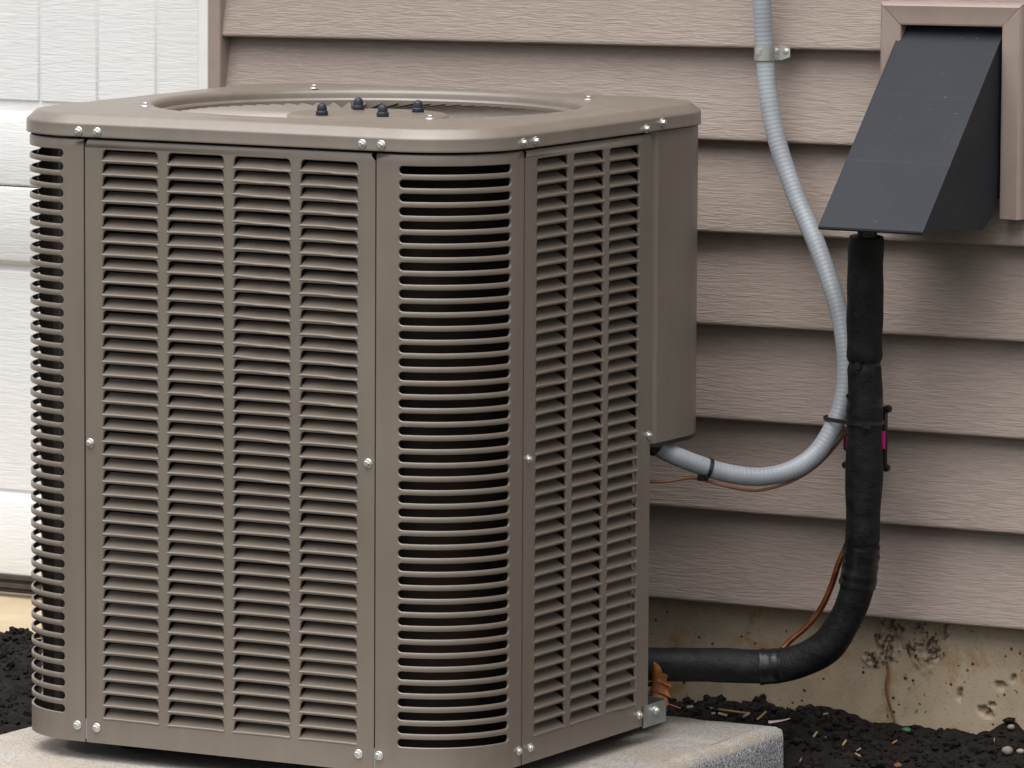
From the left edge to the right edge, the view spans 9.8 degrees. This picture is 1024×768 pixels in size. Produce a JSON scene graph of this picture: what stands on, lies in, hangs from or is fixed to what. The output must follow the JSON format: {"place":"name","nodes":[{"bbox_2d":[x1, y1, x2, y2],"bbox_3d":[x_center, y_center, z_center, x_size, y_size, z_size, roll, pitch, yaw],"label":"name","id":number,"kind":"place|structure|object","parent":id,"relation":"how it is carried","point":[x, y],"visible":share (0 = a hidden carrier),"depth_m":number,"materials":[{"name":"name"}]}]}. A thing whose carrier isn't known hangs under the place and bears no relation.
{"place":"outdoors","nodes":[
{"label":"outdoors","id":0,"kind":"place"},
{"bbox_2d":[0,591,41,639],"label":"pavement","id":1,"kind":"structure","parent":0,"point":[16,609],"depth_m":8.98,"materials":[{"name":"concrete"}]},
{"bbox_2d":[198,0,207,89],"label":"garage door frame","id":2,"kind":"object","parent":1,"relation":"on","point":[202,44],"visible":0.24,"depth_m":8.72,"materials":[{"name":"white plastic"}]},
{"bbox_2d":[0,0,197,593],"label":"garage door","id":3,"kind":"structure","parent":2,"relation":"attached to","point":[56,52],"depth_m":9.02,"materials":[{"name":"white metal"}]},
{"bbox_2d":[0,185,40,576],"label":"door section","id":4,"kind":"structure","parent":3,"relation":"in","point":[16,476],"depth_m":9.08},
{"bbox_2d":[0,0,197,186],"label":"door section","id":5,"kind":"structure","parent":3,"relation":"in","point":[53,52],"depth_m":8.96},
{"bbox_2d":[0,626,1023,767],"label":"soil","id":6,"kind":"structure","parent":0,"point":[793,753],"depth_m":8.26,"materials":[{"name":"black soil"}]},
{"bbox_2d":[0,716,783,767],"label":"concrete slab","id":7,"kind":"structure","parent":6,"relation":"on","point":[676,742],"depth_m":8.00,"materials":[{"name":"grey concrete"}]},
{"bbox_2d":[26,83,700,767],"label":"air conditioner","id":8,"kind":"object","parent":7,"relation":"on","point":[350,399],"visible":1,"depth_m":7.77,"materials":[{"name":"brown metal"}]},
{"bbox_2d":[648,662,680,708],"bbox_3d":[0.206,0.409,8.124,0.062,0.067,0.021,4,8,28],"label":"dead leaf","id":9,"kind":"object","parent":8,"relation":"attached to","point":[659,685],"visible":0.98,"depth_m":8.13,"materials":[{"name":"brown plant"}]},
{"bbox_2d":[630,0,848,485],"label":"flexible conduit","id":10,"kind":"object","parent":8,"relation":"attached to","point":[814,453],"visible":0.95,"depth_m":8.17,"materials":[{"name":"grey plastic"}]},
{"bbox_2d":[697,457,714,480],"bbox_3d":[0.265,0.116,8.114,0.022,0.032,0.035,2,7,14],"label":"cable tie","id":11,"kind":"object","parent":10,"relation":"attached to","point":[700,477],"visible":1,"depth_m":8.10,"materials":[{"name":"black plastic"}]},
{"bbox_2d":[650,428,846,491],"bbox_3d":[0.320,0.087,8.125,0.333,0.119,0.020,-1,7,-14],"label":"control wire","id":12,"kind":"object","parent":10,"relation":"attached to","point":[752,490],"visible":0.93,"depth_m":8.13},
{"bbox_2d":[626,232,883,684],"bbox_3d":[0.322,0.077,8.147,0.369,0.681,0.105,2,7,10],"label":"insulated pipe","id":13,"kind":"object","parent":8,"relation":"attached to","point":[827,644],"visible":0.95,"depth_m":8.13,"materials":[{"name":"black plastic"}]},
{"bbox_2d":[779,542,844,647],"bbox_3d":[0.408,0.285,8.199,0.146,0.201,0.027,3,7,23],"label":"copper tube","id":14,"kind":"object","parent":13,"relation":"attached to","point":[804,628],"visible":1,"depth_m":8.20,"materials":[{"name":"brown metal"}]},
{"bbox_2d":[823,415,883,428],"bbox_3d":[0.460,0.050,8.131,0.098,0.010,0.053,5,8,38],"label":"cable tie","id":15,"kind":"object","parent":13,"relation":"attached to","point":[866,424],"visible":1,"depth_m":8.10,"materials":[{"name":"black plastic"}]},
{"bbox_2d":[849,362,880,369],"bbox_3d":[0.476,-0.028,8.102,0.045,0.011,0.044,-2,7,-23],"label":"cable tie","id":16,"kind":"object","parent":13,"relation":"attached to","point":[858,365],"visible":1,"depth_m":8.08,"materials":[{"name":"black plastic"}]},
{"bbox_2d":[710,707,746,713],"bbox_3d":[0.301,0.454,8.339,0.060,0.002,0.004,6,9,21],"label":"wood chip","id":17,"kind":"object","parent":6,"relation":"on","point":[729,710],"visible":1,"depth_m":8.34,"materials":[{"name":"brown wood"}]},
{"bbox_2d":[768,718,789,722],"bbox_3d":[0.367,0.461,8.219,0.030,0.005,0.006,-3,36,-2],"label":"plastic shred","id":18,"kind":"object","parent":6,"relation":"on","point":[773,721],"visible":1,"depth_m":8.22,"materials":[{"name":"white plastic"}]},
{"bbox_2d":[894,762,901,767],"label":"pebble","id":19,"kind":"object","parent":6,"relation":"on","point":[897,764],"visible":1,"depth_m":8.12,"materials":[{"name":"orange stone"}]},
{"bbox_2d":[900,727,910,731],"bbox_3d":[0.546,0.479,8.270,0.020,0.009,0.007,1,47,6],"label":"green leaf","id":20,"kind":"object","parent":6,"relation":"on","point":[906,729],"visible":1,"depth_m":8.27,"materials":[{"name":"green plant"}]},
{"bbox_2d":[1002,746,1012,754],"bbox_3d":[0.671,0.496,8.110,0.015,0.012,0.016,4,8,28],"label":"pebble","id":21,"kind":"object","parent":6,"relation":"on","point":[1007,750],"visible":1,"depth_m":8.10,"materials":[{"name":"grey stone"}]},
{"bbox_2d":[1007,724,1014,729],"bbox_3d":[0.684,0.470,8.215,0.010,0.008,0.010,0,7,0],"label":"pebble","id":22,"kind":"object","parent":6,"relation":"on","point":[1011,726],"visible":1,"depth_m":8.21,"materials":[{"name":"beige stone"}]},
{"bbox_2d":[1016,749,1023,753],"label":"pebble","id":23,"kind":"object","parent":6,"relation":"on","point":[1019,751],"visible":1,"depth_m":8.11,"materials":[{"name":"beige stone"}]},
{"label":"ground","id":24,"kind":"structure","parent":0,"visible":0},
{"bbox_2d":[631,596,1023,734],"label":"foundation wall","id":25,"kind":"structure","parent":24,"relation":"on","point":[965,678],"depth_m":8.33,"materials":[{"name":"concrete"}]},
{"bbox_2d":[208,0,1023,629],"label":"siding wall","id":26,"kind":"structure","parent":25,"relation":"on","point":[952,490],"depth_m":8.33,"materials":[{"name":"plastic"}]},
{"bbox_2d":[754,45,789,60],"bbox_3d":[0.357,-0.456,8.251,0.050,0.021,0.028,2,7,11],"label":"conduit strap","id":27,"kind":"object","parent":26,"relation":"attached to","point":[771,53],"visible":1,"depth_m":8.25,"materials":[{"name":"metal"}]},
{"bbox_2d":[842,405,891,471],"bbox_3d":[0.504,0.068,8.215,0.077,0.092,0.097,4,8,28],"label":"pipe clamp","id":28,"kind":"object","parent":26,"relation":"attached to","point":[887,409],"visible":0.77,"depth_m":8.16,"materials":[{"name":"black plastic"}]},
{"bbox_2d":[880,0,1023,219],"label":"hood frame","id":29,"kind":"object","parent":26,"relation":"attached to","point":[898,17],"visible":0.77,"depth_m":8.09,"materials":[{"name":"plastic"}]},
{"bbox_2d":[818,25,1001,234],"bbox_3d":[0.540,-0.341,8.040,0.157,0.273,0.262,4,8,28],"label":"line hood","id":30,"kind":"object","parent":29,"relation":"attached to","point":[924,154],"visible":1,"depth_m":8.04,"materials":[{"name":"grey metal"}]},
{"bbox_2d":[884,661,895,722],"bbox_3d":[0.528,0.442,8.319,0.026,0.116,0.006,4,8,28],"label":"crack","id":31,"kind":"object","parent":25,"relation":"attached to","point":[886,691],"visible":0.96,"depth_m":8.32,"materials":[{"name":"concrete"}]}
]}

